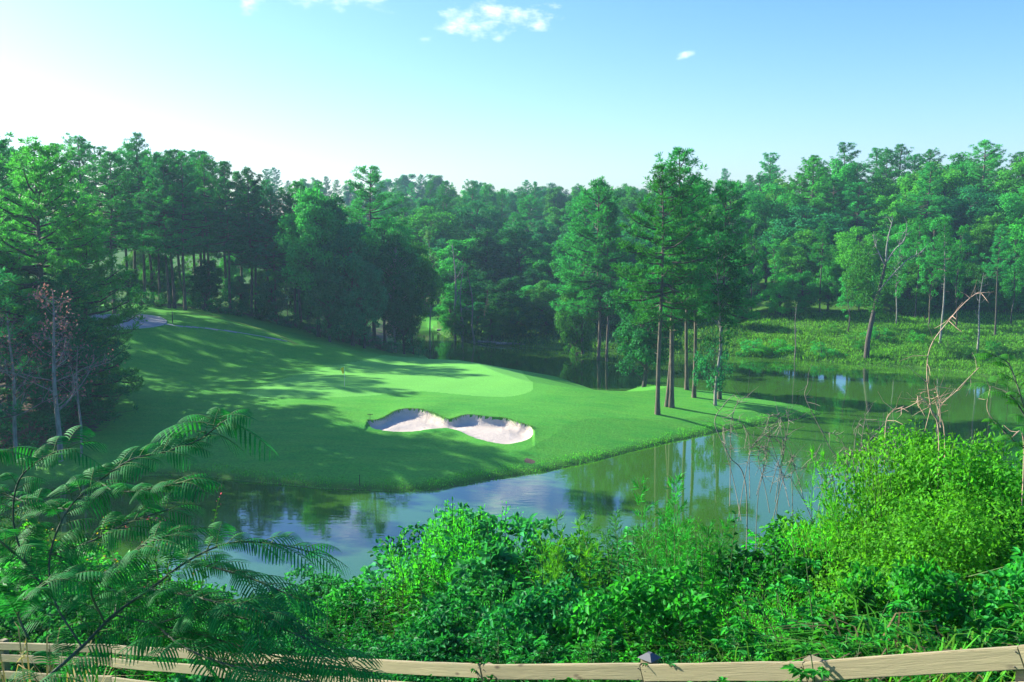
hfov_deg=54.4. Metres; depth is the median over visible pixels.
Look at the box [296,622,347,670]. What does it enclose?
leafy weed
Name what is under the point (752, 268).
leafy tree
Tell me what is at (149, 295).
bush
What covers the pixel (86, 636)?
leafy weed
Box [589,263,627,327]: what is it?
leafy tree
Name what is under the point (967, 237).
leafy tree
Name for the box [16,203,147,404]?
pine tree
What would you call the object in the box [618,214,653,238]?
leafy tree
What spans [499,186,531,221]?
leafy tree
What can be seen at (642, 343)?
leafy tree
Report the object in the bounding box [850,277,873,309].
leafy tree
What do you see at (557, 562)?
feathery weed
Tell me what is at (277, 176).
pine tree
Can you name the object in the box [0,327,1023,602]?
pond water
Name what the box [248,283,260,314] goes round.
leafy tree
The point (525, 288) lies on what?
leafy tree
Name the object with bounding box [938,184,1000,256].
leafy tree
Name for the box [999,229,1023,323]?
leafy tree
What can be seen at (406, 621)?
leafy shrub
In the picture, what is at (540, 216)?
pine tree
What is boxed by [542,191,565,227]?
leafy tree
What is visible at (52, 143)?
pine tree
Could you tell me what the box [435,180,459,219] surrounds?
pine tree
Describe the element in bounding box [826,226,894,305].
leafy tree
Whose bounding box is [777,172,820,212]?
pine tree
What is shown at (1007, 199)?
leafy tree
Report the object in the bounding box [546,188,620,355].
pine tree
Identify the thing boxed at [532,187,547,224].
leafy tree
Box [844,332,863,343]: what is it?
bush
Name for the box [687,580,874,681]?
fine leaved bush
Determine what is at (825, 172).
pine tree
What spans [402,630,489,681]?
bushy shrub
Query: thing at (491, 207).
leafy tree
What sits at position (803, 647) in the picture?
creeper
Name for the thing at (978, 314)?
dead snag
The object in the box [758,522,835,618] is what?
bushy shrub
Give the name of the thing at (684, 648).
leafy weed
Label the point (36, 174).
pine tree
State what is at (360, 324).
leafy tree
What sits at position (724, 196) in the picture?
pine tree
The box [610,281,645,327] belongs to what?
leafy tree
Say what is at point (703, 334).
bank herbage
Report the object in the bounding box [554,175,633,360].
pine tree
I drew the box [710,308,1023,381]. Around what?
bank herbage
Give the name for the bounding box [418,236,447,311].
leafy tree
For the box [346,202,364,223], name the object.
leafy tree
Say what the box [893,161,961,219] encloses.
pine tree
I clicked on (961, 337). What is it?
bush
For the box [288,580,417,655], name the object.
leafy shrub
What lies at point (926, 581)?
bushy shrub
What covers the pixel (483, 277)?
leafy tree
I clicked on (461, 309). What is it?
dead snag
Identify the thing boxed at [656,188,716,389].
pine tree
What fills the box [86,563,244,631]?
bushy shrub
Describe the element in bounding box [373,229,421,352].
leafy tree
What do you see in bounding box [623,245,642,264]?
leafy tree
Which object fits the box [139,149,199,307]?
pine tree
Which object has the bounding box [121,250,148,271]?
leafy tree
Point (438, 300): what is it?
leafy tree
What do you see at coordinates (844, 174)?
leafy tree
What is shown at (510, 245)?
leafy tree
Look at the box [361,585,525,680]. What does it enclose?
bushy shrub
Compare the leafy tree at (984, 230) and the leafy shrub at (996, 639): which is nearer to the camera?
the leafy shrub at (996, 639)
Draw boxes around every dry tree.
[0,283,124,461]
[0,310,81,461]
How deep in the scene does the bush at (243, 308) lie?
145.04 m
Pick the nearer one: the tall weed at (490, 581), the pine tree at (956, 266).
the tall weed at (490, 581)
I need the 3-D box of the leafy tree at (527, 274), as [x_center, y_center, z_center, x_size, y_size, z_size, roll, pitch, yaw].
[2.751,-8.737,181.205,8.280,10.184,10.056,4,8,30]
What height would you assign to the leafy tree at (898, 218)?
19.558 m
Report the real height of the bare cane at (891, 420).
3.326 m
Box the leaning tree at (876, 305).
[841,215,926,358]
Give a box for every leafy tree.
[119,269,146,300]
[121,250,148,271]
[136,258,147,278]
[138,254,178,299]
[157,270,185,302]
[174,258,190,305]
[178,273,194,300]
[181,255,192,292]
[186,259,225,307]
[190,254,206,273]
[202,248,221,270]
[217,256,238,283]
[219,251,250,280]
[220,278,236,302]
[223,276,257,307]
[245,271,278,312]
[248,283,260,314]
[250,241,271,279]
[253,279,288,319]
[270,242,293,312]
[271,180,353,336]
[278,280,293,314]
[279,279,316,319]
[291,293,311,320]
[294,178,311,199]
[303,258,351,341]
[304,193,369,339]
[308,177,327,203]
[319,222,385,345]
[330,197,352,253]
[341,183,355,207]
[341,259,390,348]
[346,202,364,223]
[348,190,378,226]
[361,213,422,347]
[371,202,398,241]
[373,179,392,195]
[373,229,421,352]
[382,276,423,353]
[385,190,413,218]
[389,173,423,204]
[396,205,470,247]
[403,235,446,341]
[404,200,421,217]
[407,197,457,256]
[418,174,449,201]
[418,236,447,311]
[419,230,444,349]
[429,237,500,313]
[432,261,446,304]
[433,299,464,335]
[445,192,473,239]
[447,187,460,205]
[448,305,476,337]
[450,199,509,252]
[457,190,481,203]
[463,228,512,308]
[464,258,511,311]
[467,302,487,327]
[472,272,497,318]
[475,180,482,195]
[477,184,502,210]
[481,206,507,232]
[487,276,531,329]
[490,188,511,219]
[492,221,548,283]
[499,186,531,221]
[512,265,546,296]
[515,284,539,298]
[519,219,561,252]
[520,242,569,283]
[521,280,561,333]
[525,240,585,300]
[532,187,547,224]
[533,186,546,219]
[536,304,555,332]
[541,187,568,219]
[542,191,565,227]
[545,182,570,195]
[545,206,568,241]
[547,214,596,244]
[547,267,574,288]
[549,232,606,274]
[553,277,595,357]
[562,192,579,209]
[565,189,586,217]
[569,183,583,196]
[587,223,636,270]
[588,198,631,223]
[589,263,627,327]
[601,261,690,386]
[606,183,637,201]
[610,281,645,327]
[613,219,628,242]
[617,186,655,216]
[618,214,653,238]
[620,228,661,262]
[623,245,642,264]
[627,198,676,231]
[640,185,660,200]
[691,216,753,405]
[702,193,758,222]
[707,214,743,249]
[711,244,762,297]
[713,189,745,213]
[713,267,753,307]
[727,297,750,325]
[733,182,820,287]
[737,181,762,195]
[737,208,785,295]
[739,223,763,318]
[756,204,868,290]
[757,272,799,314]
[759,227,790,282]
[760,178,796,203]
[767,225,837,286]
[782,270,821,313]
[809,158,862,229]
[810,260,849,310]
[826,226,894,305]
[827,218,854,296]
[837,265,863,331]
[845,175,905,236]
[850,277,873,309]
[869,258,913,308]
[871,176,941,238]
[877,223,937,290]
[879,261,937,313]
[886,170,919,194]
[887,231,914,324]
[898,214,974,290]
[904,169,980,239]
[911,161,979,208]
[915,257,966,306]
[916,219,945,329]
[937,262,992,308]
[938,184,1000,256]
[941,161,994,198]
[943,152,991,192]
[943,224,977,326]
[958,232,982,291]
[959,195,1021,282]
[959,212,1023,293]
[983,154,1023,208]
[984,274,1023,311]
[990,185,1023,226]
[990,259,1023,310]
[991,215,1023,266]
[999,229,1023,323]
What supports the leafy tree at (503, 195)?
on the ground at (186, 369)
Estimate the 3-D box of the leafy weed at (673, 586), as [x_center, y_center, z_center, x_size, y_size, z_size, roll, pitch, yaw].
[2.099,3.064,10.702,1.647,1.570,1.983,-5,9,-35]
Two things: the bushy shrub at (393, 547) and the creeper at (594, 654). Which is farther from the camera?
the bushy shrub at (393, 547)
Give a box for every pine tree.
[0,130,62,300]
[0,135,140,406]
[0,140,51,246]
[0,146,61,278]
[0,248,56,411]
[0,268,44,442]
[0,289,48,392]
[2,261,138,427]
[12,309,91,416]
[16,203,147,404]
[28,142,105,253]
[41,132,126,251]
[53,145,135,295]
[76,150,148,313]
[83,150,155,300]
[100,140,165,279]
[115,132,166,303]
[116,150,164,292]
[117,156,184,301]
[127,151,194,305]
[133,157,193,307]
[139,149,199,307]
[147,148,206,298]
[148,151,219,309]
[169,158,226,274]
[175,150,240,305]
[180,154,235,308]
[185,149,229,265]
[199,161,258,308]
[207,160,247,281]
[218,166,277,316]
[218,170,261,293]
[229,179,282,311]
[239,179,283,317]
[241,188,293,321]
[259,169,275,197]
[260,179,307,328]
[260,195,307,325]
[267,167,283,202]
[283,180,293,205]
[320,176,333,195]
[332,180,342,203]
[338,164,414,342]
[365,169,382,194]
[381,193,417,235]
[392,178,407,197]
[406,183,420,207]
[415,174,425,198]
[415,181,439,205]
[434,195,465,239]
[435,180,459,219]
[454,179,488,216]
[476,182,495,208]
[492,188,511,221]
[494,212,530,262]
[508,194,549,244]
[511,192,532,232]
[521,180,533,232]
[527,181,548,226]
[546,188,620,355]
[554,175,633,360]
[559,197,588,225]
[582,202,633,361]
[609,163,719,414]
[617,145,725,407]
[646,197,716,406]
[651,176,737,397]
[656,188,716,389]
[693,179,767,399]
[704,180,755,255]
[715,168,730,196]
[743,174,754,187]
[744,174,771,199]
[747,152,786,196]
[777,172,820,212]
[787,157,838,290]
[788,154,830,188]
[802,167,848,216]
[806,220,835,313]
[815,176,867,285]
[820,142,873,192]
[831,181,889,286]
[844,161,879,227]
[854,147,895,187]
[864,147,900,243]
[870,143,913,186]
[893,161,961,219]
[898,153,925,175]
[904,215,936,317]
[915,147,949,172]
[925,217,965,345]
[955,139,1007,201]
[980,224,1017,335]
[982,152,1013,191]
[1005,151,1023,190]
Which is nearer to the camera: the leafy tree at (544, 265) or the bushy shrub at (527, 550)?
the bushy shrub at (527, 550)
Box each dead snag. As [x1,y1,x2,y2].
[444,243,464,340]
[460,269,467,341]
[465,273,475,343]
[794,306,796,358]
[975,273,989,353]
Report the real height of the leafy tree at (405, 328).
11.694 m
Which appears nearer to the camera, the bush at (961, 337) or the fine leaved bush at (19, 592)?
the fine leaved bush at (19, 592)
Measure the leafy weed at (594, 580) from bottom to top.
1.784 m
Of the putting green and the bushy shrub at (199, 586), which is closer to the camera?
the bushy shrub at (199, 586)
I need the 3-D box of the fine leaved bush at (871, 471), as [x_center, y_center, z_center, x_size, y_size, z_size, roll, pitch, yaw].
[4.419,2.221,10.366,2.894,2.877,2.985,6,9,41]
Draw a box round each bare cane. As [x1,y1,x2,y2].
[711,395,747,612]
[796,364,847,512]
[878,392,906,490]
[897,281,988,523]
[924,355,978,484]
[978,374,1023,519]
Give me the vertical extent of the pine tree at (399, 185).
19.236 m
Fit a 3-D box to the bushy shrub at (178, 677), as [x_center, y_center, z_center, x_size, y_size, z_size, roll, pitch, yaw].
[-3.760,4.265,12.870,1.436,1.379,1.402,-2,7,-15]
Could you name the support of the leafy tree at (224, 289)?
on the ground at (186, 369)
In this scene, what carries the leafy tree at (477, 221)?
on the ground at (186, 369)
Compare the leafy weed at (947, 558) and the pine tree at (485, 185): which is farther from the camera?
the pine tree at (485, 185)
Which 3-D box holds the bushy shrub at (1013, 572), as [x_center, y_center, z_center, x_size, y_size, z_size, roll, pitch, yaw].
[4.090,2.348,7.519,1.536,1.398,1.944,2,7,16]
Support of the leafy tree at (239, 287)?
on the ground at (186, 369)
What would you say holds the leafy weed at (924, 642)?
on the ground at (186, 369)
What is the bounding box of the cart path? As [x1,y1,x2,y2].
[80,315,284,340]
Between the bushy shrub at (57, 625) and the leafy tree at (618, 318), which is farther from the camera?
the leafy tree at (618, 318)
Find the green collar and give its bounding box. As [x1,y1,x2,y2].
[231,353,548,401]
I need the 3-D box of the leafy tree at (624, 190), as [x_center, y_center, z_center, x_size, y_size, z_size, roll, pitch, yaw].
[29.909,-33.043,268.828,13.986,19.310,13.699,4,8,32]
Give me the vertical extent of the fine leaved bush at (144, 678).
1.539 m
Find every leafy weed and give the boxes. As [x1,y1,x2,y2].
[49,605,122,674]
[66,602,160,679]
[139,634,194,681]
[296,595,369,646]
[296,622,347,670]
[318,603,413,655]
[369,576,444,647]
[373,546,431,615]
[509,530,683,606]
[518,551,636,659]
[583,635,609,681]
[586,610,673,654]
[592,541,804,659]
[601,544,807,662]
[605,610,723,681]
[608,534,656,638]
[609,543,701,636]
[630,616,783,681]
[679,563,805,641]
[847,629,941,681]
[893,510,1010,587]
[916,514,1001,584]
[948,594,1022,676]
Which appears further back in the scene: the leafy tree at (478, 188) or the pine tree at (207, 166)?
the leafy tree at (478, 188)
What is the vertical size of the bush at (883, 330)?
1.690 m
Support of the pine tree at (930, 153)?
on the ground at (186, 369)
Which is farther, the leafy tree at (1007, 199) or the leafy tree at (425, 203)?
the leafy tree at (425, 203)
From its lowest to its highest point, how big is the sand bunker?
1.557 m
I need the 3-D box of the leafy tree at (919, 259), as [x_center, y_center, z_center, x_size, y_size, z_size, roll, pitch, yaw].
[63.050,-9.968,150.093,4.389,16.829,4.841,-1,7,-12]
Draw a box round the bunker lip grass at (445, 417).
[365,407,534,432]
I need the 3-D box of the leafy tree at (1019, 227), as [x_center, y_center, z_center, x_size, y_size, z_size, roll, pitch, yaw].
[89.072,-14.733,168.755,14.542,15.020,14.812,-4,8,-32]
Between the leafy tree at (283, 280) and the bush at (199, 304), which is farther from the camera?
the leafy tree at (283, 280)
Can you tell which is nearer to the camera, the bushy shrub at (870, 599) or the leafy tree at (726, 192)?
the bushy shrub at (870, 599)
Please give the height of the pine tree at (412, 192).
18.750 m
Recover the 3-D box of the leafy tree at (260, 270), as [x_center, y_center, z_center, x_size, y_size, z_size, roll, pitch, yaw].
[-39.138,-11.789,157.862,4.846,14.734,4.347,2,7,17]
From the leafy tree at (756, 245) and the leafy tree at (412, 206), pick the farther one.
the leafy tree at (412, 206)
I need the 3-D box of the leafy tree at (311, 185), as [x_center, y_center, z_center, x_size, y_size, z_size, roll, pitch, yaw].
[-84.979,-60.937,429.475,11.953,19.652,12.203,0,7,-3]
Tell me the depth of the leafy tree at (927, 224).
169.85 m
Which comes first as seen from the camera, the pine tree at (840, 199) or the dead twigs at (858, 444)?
the dead twigs at (858, 444)
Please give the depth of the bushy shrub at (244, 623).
15.15 m
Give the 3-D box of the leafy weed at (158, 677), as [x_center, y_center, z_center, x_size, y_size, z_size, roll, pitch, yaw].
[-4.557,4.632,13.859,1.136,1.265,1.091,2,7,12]
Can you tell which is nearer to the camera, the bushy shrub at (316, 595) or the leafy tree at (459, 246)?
the bushy shrub at (316, 595)
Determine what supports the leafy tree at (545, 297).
on the ground at (186, 369)
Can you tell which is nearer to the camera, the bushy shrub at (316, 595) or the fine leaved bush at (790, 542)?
the fine leaved bush at (790, 542)
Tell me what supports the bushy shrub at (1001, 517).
on the ground at (186, 369)
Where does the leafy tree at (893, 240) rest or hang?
on the ground at (186, 369)
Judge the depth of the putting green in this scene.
108.59 m
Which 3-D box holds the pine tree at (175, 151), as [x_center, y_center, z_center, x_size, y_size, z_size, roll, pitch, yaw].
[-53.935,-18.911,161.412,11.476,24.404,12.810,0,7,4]
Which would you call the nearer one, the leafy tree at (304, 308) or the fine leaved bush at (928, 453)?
the fine leaved bush at (928, 453)
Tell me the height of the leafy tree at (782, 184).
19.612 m
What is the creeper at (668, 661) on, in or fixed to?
on the ground at (186, 369)
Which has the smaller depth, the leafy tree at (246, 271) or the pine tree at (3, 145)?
the pine tree at (3, 145)
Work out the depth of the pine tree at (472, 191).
241.59 m
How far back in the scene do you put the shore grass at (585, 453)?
80.79 m
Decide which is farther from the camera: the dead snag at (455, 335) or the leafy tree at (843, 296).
the dead snag at (455, 335)
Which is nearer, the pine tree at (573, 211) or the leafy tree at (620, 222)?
the leafy tree at (620, 222)
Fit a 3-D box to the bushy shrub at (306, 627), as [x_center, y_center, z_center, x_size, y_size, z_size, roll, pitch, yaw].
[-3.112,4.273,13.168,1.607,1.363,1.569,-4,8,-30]
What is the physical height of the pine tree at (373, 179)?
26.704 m
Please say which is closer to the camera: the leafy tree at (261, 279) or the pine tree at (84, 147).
the pine tree at (84, 147)
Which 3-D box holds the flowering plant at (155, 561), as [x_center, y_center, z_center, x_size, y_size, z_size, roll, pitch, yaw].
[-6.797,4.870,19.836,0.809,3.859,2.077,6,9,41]
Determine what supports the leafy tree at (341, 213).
on the ground at (186, 369)
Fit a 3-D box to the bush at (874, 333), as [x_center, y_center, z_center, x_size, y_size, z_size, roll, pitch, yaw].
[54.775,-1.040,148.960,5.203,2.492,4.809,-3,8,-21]
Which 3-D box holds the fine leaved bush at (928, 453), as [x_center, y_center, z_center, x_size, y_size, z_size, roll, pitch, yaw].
[4.308,2.312,10.465,2.750,2.951,2.715,0,7,1]
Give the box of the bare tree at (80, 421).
[67,345,84,456]
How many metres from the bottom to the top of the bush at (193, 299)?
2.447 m
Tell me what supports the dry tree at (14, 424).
on the ground at (186, 369)
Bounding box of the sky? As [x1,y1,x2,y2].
[0,0,1023,216]
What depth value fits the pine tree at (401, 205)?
234.81 m
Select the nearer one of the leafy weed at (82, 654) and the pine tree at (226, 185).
the leafy weed at (82, 654)
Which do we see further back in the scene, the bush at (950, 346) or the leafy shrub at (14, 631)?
the bush at (950, 346)
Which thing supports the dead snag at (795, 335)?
on the ground at (186, 369)
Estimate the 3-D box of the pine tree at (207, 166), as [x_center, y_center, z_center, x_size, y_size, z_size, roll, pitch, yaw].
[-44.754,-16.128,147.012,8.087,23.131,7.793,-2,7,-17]
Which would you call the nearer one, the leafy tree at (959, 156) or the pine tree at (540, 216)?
the leafy tree at (959, 156)
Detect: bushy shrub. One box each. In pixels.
[0,538,167,632]
[0,541,111,626]
[0,583,133,670]
[10,599,134,681]
[41,543,155,572]
[48,592,178,679]
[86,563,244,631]
[159,584,260,636]
[167,622,267,681]
[171,598,350,659]
[210,591,289,609]
[220,619,320,681]
[235,632,332,681]
[269,589,369,630]
[281,563,371,624]
[298,570,393,645]
[322,628,400,676]
[343,635,500,681]
[360,502,604,631]
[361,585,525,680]
[367,518,511,601]
[400,541,601,645]
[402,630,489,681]
[457,573,639,681]
[477,641,559,680]
[506,545,606,593]
[517,530,619,576]
[549,559,755,681]
[675,537,852,641]
[736,514,829,564]
[754,620,854,681]
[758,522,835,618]
[780,580,940,651]
[787,501,878,542]
[804,555,968,649]
[939,628,1020,678]
[954,547,1023,647]
[963,504,1023,585]
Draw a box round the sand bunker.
[368,409,532,443]
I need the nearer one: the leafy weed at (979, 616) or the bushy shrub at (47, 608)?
the leafy weed at (979, 616)
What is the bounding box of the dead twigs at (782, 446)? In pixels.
[742,397,834,538]
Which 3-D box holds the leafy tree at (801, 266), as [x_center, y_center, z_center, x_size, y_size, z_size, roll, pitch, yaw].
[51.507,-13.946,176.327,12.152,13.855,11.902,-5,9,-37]
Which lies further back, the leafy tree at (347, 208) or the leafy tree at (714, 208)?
the leafy tree at (714, 208)
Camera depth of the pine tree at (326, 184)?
413.37 m
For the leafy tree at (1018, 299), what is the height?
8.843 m
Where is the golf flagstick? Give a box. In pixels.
[341,367,344,386]
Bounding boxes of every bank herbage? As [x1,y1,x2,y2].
[436,309,761,354]
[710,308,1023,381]
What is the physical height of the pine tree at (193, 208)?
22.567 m
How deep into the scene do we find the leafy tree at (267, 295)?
148.06 m
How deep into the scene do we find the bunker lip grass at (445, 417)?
91.93 m
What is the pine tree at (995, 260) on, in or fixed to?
on the ground at (186, 369)
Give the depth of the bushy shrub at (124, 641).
16.03 m
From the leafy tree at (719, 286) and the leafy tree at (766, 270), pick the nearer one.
the leafy tree at (719, 286)
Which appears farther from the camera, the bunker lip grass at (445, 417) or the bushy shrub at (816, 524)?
the bunker lip grass at (445, 417)
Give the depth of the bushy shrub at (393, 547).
20.33 m
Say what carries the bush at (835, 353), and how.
on the ground at (186, 369)
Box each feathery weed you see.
[5,643,78,681]
[530,511,606,608]
[579,509,660,576]
[630,472,734,651]
[796,447,860,613]
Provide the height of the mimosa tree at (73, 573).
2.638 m
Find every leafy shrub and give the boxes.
[0,615,46,642]
[0,616,67,681]
[146,606,206,677]
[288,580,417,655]
[345,556,423,611]
[349,603,475,674]
[403,569,548,636]
[497,625,629,681]
[559,636,636,681]
[566,526,705,602]
[681,529,799,623]
[698,535,781,590]
[707,628,789,681]
[710,558,976,681]
[748,633,875,681]
[875,618,999,681]
[892,570,1023,646]
[906,598,1013,651]
[938,610,1023,681]
[939,582,1023,642]
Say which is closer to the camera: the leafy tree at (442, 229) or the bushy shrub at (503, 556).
the bushy shrub at (503, 556)
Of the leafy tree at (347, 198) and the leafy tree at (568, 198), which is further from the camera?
the leafy tree at (347, 198)
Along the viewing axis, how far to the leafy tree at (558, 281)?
181.71 m
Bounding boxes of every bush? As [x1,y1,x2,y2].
[0,411,64,452]
[0,590,30,633]
[2,564,175,636]
[119,600,197,670]
[122,612,200,680]
[127,287,156,305]
[142,292,172,306]
[182,291,217,310]
[182,296,202,308]
[205,294,234,313]
[224,299,254,315]
[252,306,273,320]
[268,308,290,324]
[277,312,300,327]
[296,317,321,333]
[348,329,374,344]
[367,336,393,350]
[368,497,530,619]
[394,501,578,619]
[397,338,428,355]
[447,582,572,658]
[597,510,765,629]
[617,524,736,602]
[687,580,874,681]
[690,585,814,661]
[692,338,733,394]
[740,338,767,353]
[743,515,892,633]
[752,345,770,354]
[766,338,796,354]
[770,468,960,616]
[772,343,797,353]
[779,423,1020,602]
[790,416,1022,596]
[805,480,1023,642]
[810,341,837,357]
[822,322,839,333]
[831,351,847,357]
[836,434,1023,625]
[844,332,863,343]
[852,341,871,349]
[860,326,893,341]
[877,327,896,336]
[905,330,926,342]
[923,322,939,332]
[935,338,959,351]
[954,334,971,341]
[955,344,986,358]
[985,340,1000,350]
[988,344,1007,354]
[1015,597,1023,632]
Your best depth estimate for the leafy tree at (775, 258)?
174.28 m
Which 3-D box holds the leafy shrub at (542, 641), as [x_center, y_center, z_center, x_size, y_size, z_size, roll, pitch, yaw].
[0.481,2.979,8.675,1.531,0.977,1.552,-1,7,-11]
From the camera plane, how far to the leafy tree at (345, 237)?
137.08 m
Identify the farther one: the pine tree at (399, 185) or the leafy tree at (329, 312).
the pine tree at (399, 185)
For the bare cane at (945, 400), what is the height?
3.510 m
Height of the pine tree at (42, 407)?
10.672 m
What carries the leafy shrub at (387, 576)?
on the ground at (186, 369)
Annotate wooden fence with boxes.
[0,638,1023,681]
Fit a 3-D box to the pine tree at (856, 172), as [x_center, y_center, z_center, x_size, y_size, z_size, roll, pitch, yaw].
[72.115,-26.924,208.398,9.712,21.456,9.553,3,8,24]
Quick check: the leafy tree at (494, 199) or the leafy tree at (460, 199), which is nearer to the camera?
the leafy tree at (460, 199)
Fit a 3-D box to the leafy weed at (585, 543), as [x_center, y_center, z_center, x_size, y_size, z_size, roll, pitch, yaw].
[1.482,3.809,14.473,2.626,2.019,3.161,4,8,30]
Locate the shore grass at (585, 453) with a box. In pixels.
[49,384,818,491]
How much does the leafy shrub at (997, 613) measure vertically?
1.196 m
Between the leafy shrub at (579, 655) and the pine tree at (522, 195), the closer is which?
the leafy shrub at (579, 655)
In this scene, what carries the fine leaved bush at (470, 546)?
on the ground at (186, 369)
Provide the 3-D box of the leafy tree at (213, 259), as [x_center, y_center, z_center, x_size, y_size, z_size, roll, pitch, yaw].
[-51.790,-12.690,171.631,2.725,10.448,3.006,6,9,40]
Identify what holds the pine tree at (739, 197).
on the ground at (186, 369)
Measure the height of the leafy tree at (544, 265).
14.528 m
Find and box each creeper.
[426,620,563,681]
[548,639,640,681]
[642,647,719,681]
[688,633,921,681]
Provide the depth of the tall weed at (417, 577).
13.57 m
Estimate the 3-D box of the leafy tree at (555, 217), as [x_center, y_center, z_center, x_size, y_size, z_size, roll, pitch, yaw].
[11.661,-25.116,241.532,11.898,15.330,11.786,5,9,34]
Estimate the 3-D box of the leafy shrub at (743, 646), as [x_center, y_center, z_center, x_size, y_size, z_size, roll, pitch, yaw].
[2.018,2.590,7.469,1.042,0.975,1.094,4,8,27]
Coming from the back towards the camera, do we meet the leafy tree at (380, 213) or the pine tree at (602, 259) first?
the leafy tree at (380, 213)
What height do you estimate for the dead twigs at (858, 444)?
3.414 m
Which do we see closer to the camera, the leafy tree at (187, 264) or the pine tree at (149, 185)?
the pine tree at (149, 185)
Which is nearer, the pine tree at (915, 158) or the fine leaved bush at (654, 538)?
the fine leaved bush at (654, 538)
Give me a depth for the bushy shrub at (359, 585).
16.34 m
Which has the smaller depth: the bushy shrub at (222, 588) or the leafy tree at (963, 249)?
the bushy shrub at (222, 588)
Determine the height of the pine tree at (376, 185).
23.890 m
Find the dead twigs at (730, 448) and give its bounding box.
[702,383,804,586]
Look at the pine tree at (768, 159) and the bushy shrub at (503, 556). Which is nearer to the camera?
the bushy shrub at (503, 556)
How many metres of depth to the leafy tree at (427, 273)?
150.04 m
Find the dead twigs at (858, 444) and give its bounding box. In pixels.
[821,402,906,514]
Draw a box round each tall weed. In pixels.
[411,535,427,609]
[477,518,531,631]
[684,510,749,624]
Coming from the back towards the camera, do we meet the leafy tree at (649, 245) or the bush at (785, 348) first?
the leafy tree at (649, 245)
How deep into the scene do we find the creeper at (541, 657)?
8.09 m
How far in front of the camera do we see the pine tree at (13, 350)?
95.66 m
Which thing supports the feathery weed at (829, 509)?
on the ground at (186, 369)
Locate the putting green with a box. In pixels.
[247,355,532,397]
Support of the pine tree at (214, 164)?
on the ground at (186, 369)
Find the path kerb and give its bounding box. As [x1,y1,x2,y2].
[92,314,166,328]
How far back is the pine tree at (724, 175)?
321.61 m
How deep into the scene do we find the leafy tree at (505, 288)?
165.10 m
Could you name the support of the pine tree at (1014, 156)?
on the ground at (186, 369)
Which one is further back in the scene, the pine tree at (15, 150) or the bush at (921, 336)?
the bush at (921, 336)
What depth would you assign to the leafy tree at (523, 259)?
189.87 m
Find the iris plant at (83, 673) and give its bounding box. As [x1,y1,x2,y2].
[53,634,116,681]
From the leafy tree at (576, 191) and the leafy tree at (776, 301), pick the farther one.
the leafy tree at (576, 191)
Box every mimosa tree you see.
[0,407,394,681]
[968,353,1023,458]
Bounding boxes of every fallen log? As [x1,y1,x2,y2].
[478,338,509,344]
[496,339,523,344]
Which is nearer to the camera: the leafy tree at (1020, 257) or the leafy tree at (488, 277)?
the leafy tree at (1020, 257)
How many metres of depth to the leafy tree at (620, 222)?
205.71 m
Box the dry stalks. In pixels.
[48,640,76,681]
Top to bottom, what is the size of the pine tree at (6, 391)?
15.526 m
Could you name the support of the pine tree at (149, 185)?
on the ground at (186, 369)
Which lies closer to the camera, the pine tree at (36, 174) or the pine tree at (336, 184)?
the pine tree at (36, 174)
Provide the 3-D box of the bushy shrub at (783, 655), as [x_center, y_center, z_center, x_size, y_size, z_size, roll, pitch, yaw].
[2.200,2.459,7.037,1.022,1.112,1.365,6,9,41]
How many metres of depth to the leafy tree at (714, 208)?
204.65 m
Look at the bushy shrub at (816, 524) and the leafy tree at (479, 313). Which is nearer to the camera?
the bushy shrub at (816, 524)
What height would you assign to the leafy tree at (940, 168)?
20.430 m
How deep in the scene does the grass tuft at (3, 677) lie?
7.12 m
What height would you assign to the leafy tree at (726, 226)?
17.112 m
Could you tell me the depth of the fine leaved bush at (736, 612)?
8.80 m
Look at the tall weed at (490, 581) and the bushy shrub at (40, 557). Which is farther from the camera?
the bushy shrub at (40, 557)
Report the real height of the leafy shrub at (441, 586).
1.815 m
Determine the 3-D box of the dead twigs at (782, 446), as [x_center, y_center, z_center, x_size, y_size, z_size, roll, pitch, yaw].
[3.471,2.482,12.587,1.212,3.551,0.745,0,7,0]
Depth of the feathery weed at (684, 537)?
10.73 m
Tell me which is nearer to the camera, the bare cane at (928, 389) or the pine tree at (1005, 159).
the bare cane at (928, 389)
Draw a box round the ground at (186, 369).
[0,217,1023,611]
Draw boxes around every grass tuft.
[0,623,157,681]
[651,634,790,681]
[716,589,1013,681]
[751,605,970,681]
[755,603,1014,681]
[757,594,1023,681]
[804,605,1023,681]
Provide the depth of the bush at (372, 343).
142.63 m
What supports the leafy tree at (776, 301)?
on the ground at (186, 369)
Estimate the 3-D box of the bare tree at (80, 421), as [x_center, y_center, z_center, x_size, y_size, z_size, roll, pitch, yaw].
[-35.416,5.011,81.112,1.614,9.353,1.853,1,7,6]
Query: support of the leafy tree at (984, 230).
on the ground at (186, 369)
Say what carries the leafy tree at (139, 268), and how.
on the ground at (186, 369)
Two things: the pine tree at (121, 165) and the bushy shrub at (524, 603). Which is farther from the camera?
the pine tree at (121, 165)
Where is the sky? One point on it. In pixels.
(502, 94)
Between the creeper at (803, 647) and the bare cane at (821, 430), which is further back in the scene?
the bare cane at (821, 430)
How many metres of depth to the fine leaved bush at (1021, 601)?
6.90 m
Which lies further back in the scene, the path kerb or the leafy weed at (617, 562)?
the path kerb

